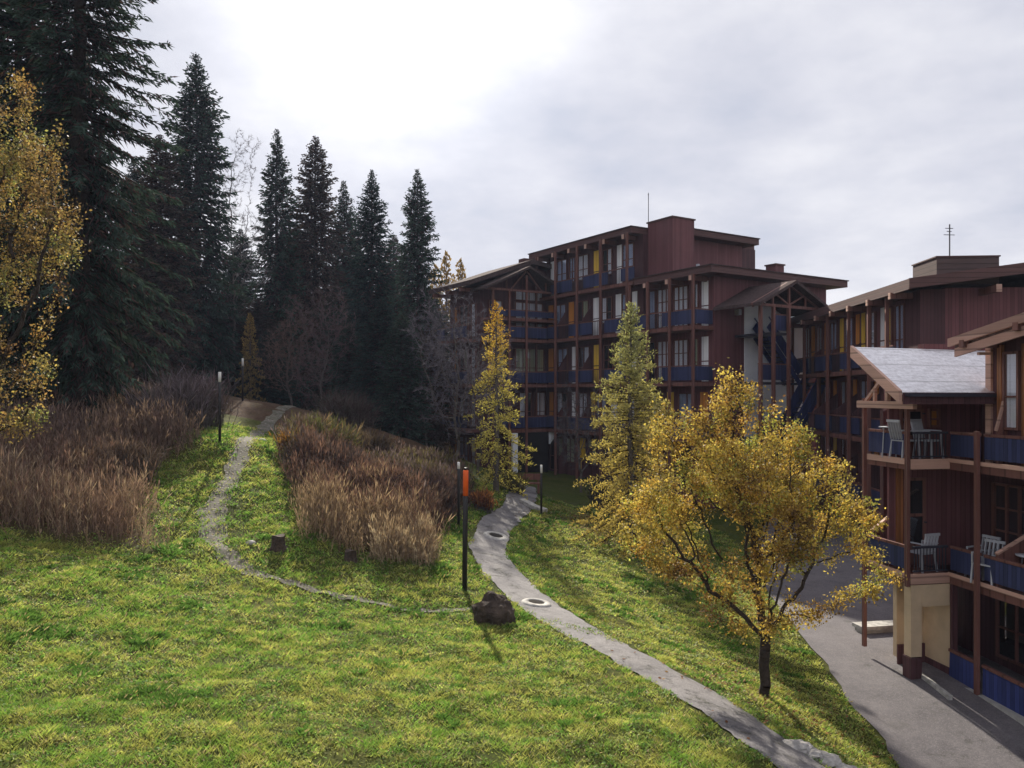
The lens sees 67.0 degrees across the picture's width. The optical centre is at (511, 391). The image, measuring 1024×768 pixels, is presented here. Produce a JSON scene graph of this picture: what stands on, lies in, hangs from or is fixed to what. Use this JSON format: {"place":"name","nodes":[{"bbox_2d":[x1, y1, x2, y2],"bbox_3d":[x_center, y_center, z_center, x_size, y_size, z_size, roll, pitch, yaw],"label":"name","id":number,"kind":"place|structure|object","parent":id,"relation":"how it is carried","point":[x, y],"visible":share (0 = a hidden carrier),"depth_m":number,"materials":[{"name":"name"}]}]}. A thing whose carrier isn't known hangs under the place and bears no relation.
{"place":"outdoors","nodes":[
{"label":"outdoors","id":0,"kind":"place"},
{"bbox_2d":[0,340,903,767],"bbox_3d":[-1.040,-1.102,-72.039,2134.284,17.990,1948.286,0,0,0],"label":"lawn","id":1,"kind":"structure","parent":0,"point":[254,414],"depth_m":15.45,"materials":[{"name":"plant"}]},
{"bbox_2d":[0,67,91,443],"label":"autumn tree","id":2,"kind":"object","parent":1,"relation":"on","point":[37,191],"visible":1,"depth_m":15.02,"materials":[{"name":"yellow plant"}]},
{"bbox_2d":[0,0,117,396],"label":"spruce tree","id":3,"kind":"object","parent":1,"relation":"on","point":[7,20],"visible":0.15,"depth_m":29.34,"materials":[{"name":"green plant"}]},
{"bbox_2d":[0,0,198,442],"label":"spruce tree","id":4,"kind":"object","parent":1,"relation":"on","point":[82,324],"visible":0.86,"depth_m":26.56,"materials":[{"name":"green plant"}]},
{"bbox_2d":[0,376,205,547],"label":"dead undergrowth","id":5,"kind":"object","parent":1,"relation":"on","point":[72,441],"visible":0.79,"depth_m":21.56,"materials":[{"name":"plant"}]},
{"bbox_2d":[96,431,171,484],"bbox_3d":[-11.263,1.925,22.939,2.213,1.745,2.102,0,0,0],"label":"shrub","id":6,"kind":"object","parent":1,"relation":"on","point":[145,455],"visible":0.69,"depth_m":22.80,"materials":[{"name":"brown plant"}]},
{"bbox_2d":[106,161,165,370],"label":"spruce tree","id":7,"kind":"object","parent":1,"relation":"on","point":[135,177],"visible":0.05,"depth_m":61.22,"materials":[{"name":"green plant"}]},
{"bbox_2d":[112,134,209,387],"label":"spruce tree","id":8,"kind":"object","parent":1,"relation":"on","point":[164,281],"visible":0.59,"depth_m":51.49,"materials":[{"name":"green plant"}]},
{"bbox_2d":[120,375,203,434],"bbox_3d":[-12.148,0.505,26.972,2.778,2.268,2.740,0,0,0],"label":"shrub","id":9,"kind":"object","parent":1,"relation":"on","point":[157,394],"visible":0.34,"depth_m":26.69,"materials":[{"name":"brown plant"}]},
{"bbox_2d":[138,362,238,431],"bbox_3d":[-11.641,0.117,28.047,3.794,2.786,3.425,0,0,-19],"label":"shrub","id":10,"kind":"object","parent":1,"relation":"on","point":[203,404],"visible":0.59,"depth_m":27.80,"materials":[{"name":"brown plant"}]},
{"bbox_2d":[136,52,250,394],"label":"spruce tree","id":11,"kind":"object","parent":1,"relation":"on","point":[202,113],"visible":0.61,"depth_m":55.67,"materials":[{"name":"green plant"}]},
{"bbox_2d":[186,369,241,428],"bbox_3d":[-11.664,0.204,29.564,2.466,2.553,2.335,0,0,32],"label":"shrub","id":12,"kind":"object","parent":1,"relation":"on","point":[214,422],"visible":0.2,"depth_m":29.40,"materials":[{"name":"brown plant"}]},
{"bbox_2d":[218,372,220,442],"bbox_3d":[-9.751,0.632,25.800,0.095,2.600,0.093,0,0,0],"label":"marker pole","id":13,"kind":"object","parent":1,"relation":"on","point":[219,406],"visible":0.84,"depth_m":25.77,"materials":[{"name":"metal"}]},
{"bbox_2d":[202,276,254,395],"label":"spruce tree","id":14,"kind":"object","parent":1,"relation":"on","point":[239,301],"visible":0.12,"depth_m":59.33,"materials":[{"name":"green plant"}]},
{"bbox_2d":[209,130,271,393],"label":"bare tree","id":15,"kind":"object","parent":1,"relation":"on","point":[249,270],"visible":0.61,"depth_m":57.95,"materials":[{"name":"grey plant"}]},
{"bbox_2d":[221,228,274,334],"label":"spruce tree","id":16,"kind":"object","parent":1,"relation":"on","point":[239,279],"visible":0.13,"depth_m":73.54,"materials":[{"name":"green plant"}]},
{"bbox_2d":[233,312,266,401],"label":"larch tree","id":17,"kind":"object","parent":1,"relation":"on","point":[252,380],"visible":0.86,"depth_m":51.89,"materials":[{"name":"yellow plant"}]},
{"bbox_2d":[224,298,302,404],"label":"spruce tree","id":18,"kind":"object","parent":1,"relation":"on","point":[261,323],"visible":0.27,"depth_m":59.38,"materials":[{"name":"green plant"}]},
{"bbox_2d":[232,331,303,406],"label":"spruce tree","id":19,"kind":"object","parent":1,"relation":"on","point":[270,394],"visible":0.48,"depth_m":54.64,"materials":[{"name":"green plant"}]},
{"bbox_2d":[269,534,286,552],"bbox_3d":[-5.842,3.830,19.316,0.510,0.550,0.509,0,0,-18],"label":"tree stump","id":20,"kind":"object","parent":1,"relation":"on","point":[278,543],"visible":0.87,"depth_m":19.16,"materials":[{"name":"brown wood"}]},
{"bbox_2d":[248,129,309,408],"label":"spruce tree","id":21,"kind":"object","parent":1,"relation":"on","point":[281,280],"visible":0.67,"depth_m":61.52,"materials":[{"name":"green plant"}]},
{"bbox_2d":[254,304,319,405],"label":"bare tree","id":22,"kind":"object","parent":1,"relation":"on","point":[291,358],"visible":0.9,"depth_m":48.80,"materials":[{"name":"brown plant"}]},
{"bbox_2d":[268,425,306,458],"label":"shrub","id":23,"kind":"object","parent":1,"relation":"on","point":[283,437],"visible":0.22,"depth_m":26.26,"materials":[{"name":"brown plant"}]},
{"bbox_2d":[278,135,352,411],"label":"spruce tree","id":24,"kind":"object","parent":1,"relation":"on","point":[317,267],"visible":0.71,"depth_m":63.52,"materials":[{"name":"green plant"}]},
{"bbox_2d":[277,282,356,410],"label":"bare tree","id":25,"kind":"object","parent":1,"relation":"on","point":[318,349],"visible":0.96,"depth_m":47.66,"materials":[{"name":"grey plant"}]},
{"bbox_2d":[276,409,364,448],"bbox_3d":[-7.060,1.798,29.096,3.313,2.514,3.544,0,0,0],"label":"shrub","id":26,"kind":"object","parent":1,"relation":"on","point":[319,425],"visible":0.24,"depth_m":28.80,"materials":[{"name":"brown plant"}]},
{"bbox_2d":[197,405,471,611],"bbox_3d":[-9.484,2.840,35.439,6.703,4.298,39.190,0,0,-17],"label":"trail","id":27,"kind":"object","parent":1,"relation":"on","point":[267,423],"depth_m":21.21,"materials":[{"name":"gravel"}]},
{"bbox_2d":[305,438,372,471],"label":"shrub","id":28,"kind":"object","parent":1,"relation":"on","point":[355,449],"visible":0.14,"depth_m":25.17,"materials":[{"name":"brown plant"}]},
{"bbox_2d":[302,384,384,437],"bbox_3d":[-8.021,0.942,37.126,3.889,2.826,4.012,0,0,0],"label":"shrub","id":29,"kind":"object","parent":1,"relation":"on","point":[343,407],"visible":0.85,"depth_m":36.49,"materials":[{"name":"brown plant"}]},
{"bbox_2d":[324,180,367,316],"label":"spruce tree","id":30,"kind":"object","parent":1,"relation":"on","point":[343,214],"visible":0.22,"depth_m":67.78,"materials":[{"name":"green plant"}]},
{"bbox_2d":[334,169,403,416],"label":"spruce tree","id":31,"kind":"object","parent":1,"relation":"on","point":[373,260],"visible":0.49,"depth_m":59.53,"materials":[{"name":"green plant"}]},
{"bbox_2d":[352,426,395,454],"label":"shrub","id":32,"kind":"object","parent":1,"relation":"on","point":[376,439],"visible":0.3,"depth_m":30.80,"materials":[{"name":"brown plant"}]},
{"bbox_2d":[270,409,478,565],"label":"dry undergrowth","id":33,"kind":"object","parent":1,"relation":"on","point":[331,490],"visible":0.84,"depth_m":23.65,"materials":[{"name":"plant"}]},
{"bbox_2d":[346,298,410,428],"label":"spruce tree","id":34,"kind":"object","parent":1,"relation":"on","point":[368,351],"visible":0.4,"depth_m":46.57,"materials":[{"name":"green plant"}]},
{"bbox_2d":[373,235,413,313],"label":"spruce tree","id":35,"kind":"object","parent":1,"relation":"on","point":[395,240],"visible":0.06,"depth_m":75.75,"materials":[{"name":"green plant"}]},
{"bbox_2d":[355,462,439,498],"bbox_3d":[-3.854,3.183,24.544,2.508,2.192,2.809,0,0,39],"label":"shrub","id":36,"kind":"object","parent":1,"relation":"on","point":[402,477],"visible":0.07,"depth_m":24.42,"materials":[{"name":"brown plant"}]},
{"bbox_2d":[365,314,437,445],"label":"spruce tree","id":37,"kind":"object","parent":1,"relation":"on","point":[402,383],"visible":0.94,"depth_m":44.56,"materials":[{"name":"green plant"}]},
{"bbox_2d":[359,508,454,565],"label":"dry grass","id":38,"kind":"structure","parent":1,"relation":"on","point":[379,550],"depth_m":20.15,"materials":[{"name":"plant"}]},
{"bbox_2d":[376,306,457,445],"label":"bare tree","id":39,"kind":"object","parent":1,"relation":"on","point":[434,370],"visible":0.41,"depth_m":45.96,"materials":[{"name":"grey plant"}]},
{"bbox_2d":[386,169,449,433],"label":"spruce tree","id":40,"kind":"object","parent":1,"relation":"on","point":[412,248],"visible":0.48,"depth_m":57.61,"materials":[{"name":"green plant"}]},
{"bbox_2d":[411,325,464,456],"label":"spruce tree","id":41,"kind":"object","parent":1,"relation":"on","point":[436,434],"visible":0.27,"depth_m":47.69,"materials":[{"name":"green plant"}]},
{"bbox_2d":[414,475,472,520],"bbox_3d":[-2.608,3.538,26.476,2.749,1.814,2.304,0,0,35],"label":"shrub","id":42,"kind":"object","parent":1,"relation":"on","point":[450,500],"visible":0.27,"depth_m":26.32,"materials":[{"name":"brown plant"}]},
{"bbox_2d":[437,250,455,358],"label":"larch tree","id":43,"kind":"object","parent":1,"relation":"on","point":[445,271],"visible":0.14,"depth_m":65.99,"materials":[{"name":"yellow plant"}]},
{"bbox_2d":[401,280,507,457],"bbox_3d":[-2.472,-0.655,35.422,4.768,9.277,4.738,0,0,37],"label":"bare tree","id":44,"kind":"object","parent":1,"relation":"on","point":[457,387],"visible":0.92,"depth_m":35.47,"materials":[{"name":"grey plant"}]},
{"bbox_2d":[457,462,459,527],"bbox_3d":[-1.752,3.501,25.400,0.095,2.400,0.093,0,0,0],"label":"marker pole","id":45,"kind":"object","parent":1,"relation":"on","point":[458,492],"visible":0.84,"depth_m":25.37,"materials":[{"name":"metal"}]},
{"bbox_2d":[462,467,467,590],"bbox_3d":[-1.151,3.489,19.000,0.131,3.260,0.128,1,0,0],"label":"marker pole","id":46,"kind":"object","parent":1,"relation":"on","point":[465,529],"visible":0.9,"depth_m":18.95,"materials":[{"name":"metal"}]},
{"bbox_2d":[433,309,526,473],"bbox_3d":[-1.619,0.056,38.004,4.820,8.338,4.526,0,0,0],"label":"bare tree","id":47,"kind":"object","parent":1,"relation":"on","point":[482,415],"visible":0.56,"depth_m":37.70,"materials":[{"name":"grey plant"}]},
{"bbox_2d":[468,488,501,512],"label":"shrub","id":48,"kind":"object","parent":1,"relation":"on","point":[483,500],"visible":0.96,"depth_m":28.41,"materials":[{"name":"brown plant"}]},
{"bbox_2d":[472,591,515,626],"bbox_3d":[-0.403,4.822,16.876,0.981,0.921,0.900,0,0,0],"label":"boulder","id":49,"kind":"object","parent":1,"relation":"on","point":[491,607],"visible":0.81,"depth_m":16.59,"materials":[{"name":"stone"}]},
{"bbox_2d":[463,302,536,499],"bbox_3d":[-0.513,0.403,32.026,3.022,8.419,2.999,0,0,-10],"label":"larch tree","id":50,"kind":"object","parent":1,"relation":"on","point":[495,472],"visible":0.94,"depth_m":31.91,"materials":[{"name":"yellow plant"}]},
{"bbox_2d":[490,467,530,493],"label":"shrub","id":51,"kind":"object","parent":1,"relation":"on","point":[516,483],"visible":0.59,"depth_m":32.71,"materials":[{"name":"green plant"}]},
{"bbox_2d":[551,378,614,492],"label":"bare tree","id":52,"kind":"object","parent":1,"relation":"on","point":[578,453],"visible":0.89,"depth_m":40.77,"materials":[{"name":"grey plant"}]},
{"bbox_2d":[581,470,637,513],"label":"shrub","id":53,"kind":"object","parent":1,"relation":"on","point":[593,495],"visible":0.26,"depth_m":33.68,"materials":[{"name":"green plant"}]},
{"bbox_2d":[568,301,701,569],"bbox_3d":[4.155,1.575,27.221,4.915,9.622,4.602,0,0,-37],"label":"larch tree","id":54,"kind":"object","parent":1,"relation":"on","point":[631,394],"visible":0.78,"depth_m":27.23,"materials":[{"name":"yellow plant"}]},
{"bbox_2d":[429,215,848,517],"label":"apartment block","id":55,"kind":"structure","parent":1,"relation":"on","point":[705,300],"depth_m":44.89,"materials":[{"name":"brown wood"}]},
{"bbox_2d":[459,436,468,460],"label":"window","id":56,"kind":"structure","parent":55,"relation":"in","point":[464,448],"depth_m":51.29,"materials":[{"name":"grey glass"}]},
{"bbox_2d":[519,392,531,417],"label":"window","id":57,"kind":"structure","parent":55,"relation":"in","point":[521,394],"depth_m":51.30,"materials":[{"name":"grey glass"}]},
{"bbox_2d":[515,302,542,326],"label":"window","id":58,"kind":"structure","parent":55,"relation":"in","point":[518,305],"depth_m":51.46,"materials":[{"name":"grey glass"}]},
{"bbox_2d":[515,292,542,301],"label":"window","id":59,"kind":"structure","parent":55,"relation":"in","point":[520,296],"depth_m":51.44,"materials":[{"name":"grey glass"}]},
{"bbox_2d":[515,348,543,372],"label":"window","id":60,"kind":"structure","parent":55,"relation":"in","point":[520,352],"depth_m":51.55,"materials":[{"name":"grey glass"}]},
{"bbox_2d":[534,392,545,415],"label":"window","id":61,"kind":"structure","parent":55,"relation":"in","point":[541,396],"depth_m":51.98,"materials":[{"name":"grey glass"}]},
{"bbox_2d":[550,437,563,469],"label":"window","id":62,"kind":"structure","parent":55,"relation":"in","point":[561,441],"depth_m":51.58,"materials":[{"name":"grey glass"}]},
{"bbox_2d":[557,259,567,280],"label":"window","id":63,"kind":"structure","parent":55,"relation":"in","point":[562,265],"depth_m":50.67,"materials":[{"name":"grey glass"}]},
{"bbox_2d":[557,348,568,372],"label":"window","id":64,"kind":"structure","parent":55,"relation":"in","point":[561,353],"depth_m":50.58,"materials":[{"name":"grey glass"}]},
{"bbox_2d":[578,253,588,280],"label":"window","id":65,"kind":"structure","parent":55,"relation":"in","point":[583,260],"depth_m":48.71,"materials":[{"name":"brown glass"}]},
{"bbox_2d":[578,300,588,336],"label":"window","id":66,"kind":"structure","parent":55,"relation":"in","point":[583,306],"depth_m":48.76,"materials":[{"name":"grey glass"}]},
{"bbox_2d":[578,346,589,369],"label":"window","id":67,"kind":"structure","parent":55,"relation":"in","point":[583,352],"depth_m":48.88,"materials":[{"name":"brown glass"}]},
{"bbox_2d":[602,248,612,274],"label":"window","id":68,"kind":"structure","parent":55,"relation":"in","point":[607,254],"depth_m":46.66,"materials":[{"name":"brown glass"}]},
{"bbox_2d":[602,296,612,323],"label":"window","id":69,"kind":"structure","parent":55,"relation":"in","point":[607,302],"depth_m":46.72,"materials":[{"name":"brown glass"}]},
{"bbox_2d":[603,344,613,369],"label":"window","id":70,"kind":"structure","parent":55,"relation":"in","point":[607,353],"depth_m":46.77,"materials":[{"name":"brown glass"}]},
{"bbox_2d":[622,242,634,269],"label":"window","id":71,"kind":"structure","parent":55,"relation":"in","point":[631,246],"depth_m":44.95,"materials":[{"name":"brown glass"}]},
{"bbox_2d":[649,341,655,380],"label":"window","id":72,"kind":"structure","parent":55,"relation":"in","point":[652,346],"depth_m":43.90,"materials":[{"name":"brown glass"}]},
{"bbox_2d":[649,290,655,329],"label":"window","id":73,"kind":"structure","parent":55,"relation":"in","point":[652,294],"depth_m":43.88,"materials":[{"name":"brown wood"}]},
{"bbox_2d":[657,340,671,379],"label":"window","id":74,"kind":"structure","parent":55,"relation":"in","point":[662,346],"depth_m":43.17,"materials":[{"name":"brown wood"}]},
{"bbox_2d":[657,288,671,328],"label":"window","id":75,"kind":"structure","parent":55,"relation":"in","point":[662,294],"depth_m":43.25,"materials":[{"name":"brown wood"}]},
{"bbox_2d":[673,339,688,366],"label":"window","id":76,"kind":"structure","parent":55,"relation":"in","point":[681,346],"depth_m":41.92,"materials":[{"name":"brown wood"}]},
{"bbox_2d":[673,285,688,326],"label":"window","id":77,"kind":"structure","parent":55,"relation":"in","point":[680,293],"depth_m":41.92,"materials":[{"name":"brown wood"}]},
{"bbox_2d":[678,393,696,421],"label":"window","id":78,"kind":"structure","parent":55,"relation":"in","point":[683,398],"depth_m":41.67,"materials":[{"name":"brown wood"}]},
{"bbox_2d":[483,500,891,763],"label":"fallen leaves","id":79,"kind":"object","parent":1,"relation":"on","point":[735,681],"visible":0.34,"depth_m":15.45,"materials":[{"name":"plant"}]},
{"bbox_2d":[610,363,910,696],"bbox_3d":[4.594,2.726,15.045,5.183,6.773,3.505,0,0,-30],"label":"autumn tree","id":80,"kind":"object","parent":1,"relation":"on","point":[740,468],"visible":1,"depth_m":14.85,"materials":[{"name":"yellow plant"}]},
{"bbox_2d":[782,739,813,754],"bbox_3d":[4.369,5.480,11.917,0.419,0.242,0.438,0,0,-42],"label":"edging stone","id":81,"kind":"object","parent":1,"relation":"on","point":[800,745],"visible":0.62,"depth_m":11.84,"materials":[{"name":"stone"}]},
{"bbox_2d":[817,750,841,767],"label":"edging stone","id":82,"kind":"object","parent":1,"relation":"on","point":[832,760],"visible":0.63,"depth_m":11.64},
{"bbox_2d":[791,255,1023,545],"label":"apartment block","id":83,"kind":"structure","parent":1,"relation":"on","point":[938,299],"depth_m":31.97,"materials":[{"name":"brown wood"}]},
{"bbox_2d":[815,325,823,371],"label":"window","id":84,"kind":"structure","parent":83,"relation":"in","point":[821,327],"depth_m":40.08,"materials":[{"name":"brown glass"}]},
{"bbox_2d":[830,321,838,370],"bbox_3d":[15.799,-2.250,37.937,0.096,2.400,1.000,0,0,4],"label":"window","id":85,"kind":"structure","parent":83,"relation":"in","point":[834,326],"depth_m":37.91,"materials":[{"name":"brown glass"}]},
{"bbox_2d":[844,317,854,369],"bbox_3d":[15.656,-2.250,35.892,0.096,2.400,1.100,0,0,4],"label":"window","id":86,"kind":"structure","parent":83,"relation":"in","point":[852,318],"depth_m":35.67,"materials":[{"name":"brown glass"}]},
{"bbox_2d":[865,311,876,346],"bbox_3d":[15.478,-2.250,33.348,0.096,2.400,1.000,0,0,4],"label":"window","id":87,"kind":"structure","parent":83,"relation":"in","point":[874,313],"depth_m":33.12,"materials":[{"name":"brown glass"}]},
{"bbox_2d":[889,306,893,346],"bbox_3d":[15.345,-2.250,31.453,0.096,2.400,0.600,0,0,4],"label":"window","id":88,"kind":"structure","parent":83,"relation":"in","point":[891,309],"depth_m":31.15,"materials":[{"name":"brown glass"}]},
{"bbox_2d":[894,303,904,347],"bbox_3d":[15.276,-2.250,30.455,0.096,2.400,0.900,0,0,4],"label":"window","id":89,"kind":"structure","parent":83,"relation":"in","point":[899,310],"depth_m":30.43,"materials":[{"name":"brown glass"}]},
{"bbox_2d":[0,0,1023,360],"label":"sky","id":90,"kind":"structure","parent":0,"point":[845,137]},
{"bbox_2d":[468,486,824,767],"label":"path","id":91,"kind":"structure","parent":0,"point":[508,578],"depth_m":15.54,"materials":[{"name":"concrete"}]},
{"bbox_2d":[483,531,507,540],"bbox_3d":[-0.529,4.728,25.402,0.874,0.062,0.874,12,6,0],"label":"manhole","id":92,"kind":"object","parent":91,"relation":"in","point":[495,535],"visible":1,"depth_m":25.32,"materials":[{"name":"concrete"}]},
{"bbox_2d":[521,598,550,606],"bbox_3d":[0.591,5.100,18.700,0.749,0.063,0.749,7,-1,0],"label":"manhole","id":93,"kind":"object","parent":91,"relation":"on","point":[534,602],"visible":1,"depth_m":18.61,"materials":[{"name":"concrete"}]},
{"bbox_2d":[758,501,1023,767],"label":"road","id":94,"kind":"structure","parent":0,"point":[918,723],"depth_m":17.12,"materials":[{"name":"asphalt"}]},
{"bbox_2d":[852,620,892,633],"bbox_3d":[9.901,6.540,20.820,1.350,0.620,0.450,0,0,-10],"label":"retaining ledge","id":95,"kind":"object","parent":94,"relation":"on","point":[883,626],"visible":0.32,"depth_m":20.64,"materials":[{"name":"concrete"}]},
{"bbox_2d":[850,312,1023,725],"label":"apartment block","id":96,"kind":"structure","parent":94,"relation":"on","point":[964,392],"depth_m":17.65,"materials":[{"name":"brown wood"}]},
{"bbox_2d":[886,419,920,459],"bbox_3d":[9.095,1.097,17.974,0.562,0.913,0.490,0,0,-10],"label":"garden chair","id":97,"kind":"object","parent":96,"relation":"on","point":[894,428],"visible":0.73,"depth_m":17.84,"materials":[{"name":"white plastic"}]},
{"bbox_2d":[899,405,924,455],"bbox_3d":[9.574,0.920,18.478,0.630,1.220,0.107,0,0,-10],"label":"door","id":98,"kind":"structure","parent":96,"relation":"in","point":[914,413],"depth_m":18.51,"materials":[{"name":"brown glass"}]},
{"bbox_2d":[910,477,926,564],"bbox_3d":[9.662,3.090,18.494,0.550,2.080,0.107,0,0,-10],"label":"door","id":99,"kind":"structure","parent":96,"relation":"in","point":[918,522],"depth_m":18.54,"materials":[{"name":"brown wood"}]},
{"bbox_2d":[910,533,939,572],"bbox_3d":[9.536,3.696,17.957,0.490,0.913,0.562,0,0,-20],"label":"garden chair","id":100,"kind":"object","parent":96,"relation":"on","point":[929,539],"visible":0.77,"depth_m":17.77,"materials":[{"name":"white plastic"}]},
{"bbox_2d":[910,419,943,458],"bbox_3d":[9.656,1.097,18.013,0.490,0.913,0.562,0,0,-30],"label":"garden chair","id":101,"kind":"object","parent":96,"relation":"on","point":[916,424],"visible":0.84,"depth_m":18.12,"materials":[{"name":"white plastic"}]},
{"bbox_2d":[927,409,940,427],"bbox_3d":[10.130,0.625,18.581,0.300,0.450,0.096,0,0,-10],"label":"window","id":102,"kind":"structure","parent":96,"relation":"in","point":[933,415],"depth_m":18.55,"materials":[{"name":"brown glass"}]},
{"bbox_2d":[964,534,1000,580],"bbox_3d":[10.547,3.696,17.324,0.562,0.913,0.490,0,0,-20],"label":"garden chair","id":103,"kind":"object","parent":96,"relation":"on","point":[988,537],"visible":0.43,"depth_m":17.40,"materials":[{"name":"white plastic"}]},
{"bbox_2d":[970,538,1005,585],"bbox_3d":[10.335,3.696,16.786,0.563,0.913,0.490,0,0,-30],"label":"garden chair","id":104,"kind":"object","parent":96,"relation":"on","point":[994,542],"visible":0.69,"depth_m":16.87,"materials":[{"name":"white plastic"}]},
{"bbox_2d":[991,482,1023,552],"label":"window","id":105,"kind":"structure","parent":96,"relation":"in","point":[1007,500],"depth_m":18.01,"materials":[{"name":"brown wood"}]},
{"bbox_2d":[995,599,1023,667],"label":"window","id":106,"kind":"structure","parent":96,"relation":"in","point":[1009,618],"depth_m":18.00,"materials":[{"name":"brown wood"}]},
{"bbox_2d":[1002,351,1020,430],"bbox_3d":[10.491,-0.025,16.230,0.096,1.650,0.420,0,0,-10],"label":"window","id":107,"kind":"structure","parent":96,"relation":"in","point":[1011,361],"depth_m":16.24,"materials":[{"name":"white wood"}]},
{"bbox_2d":[921,673,952,699],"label":"kerb","id":108,"kind":"structure","parent":94,"relation":"on","point":[939,689],"depth_m":16.92,"materials":[{"name":"concrete"}]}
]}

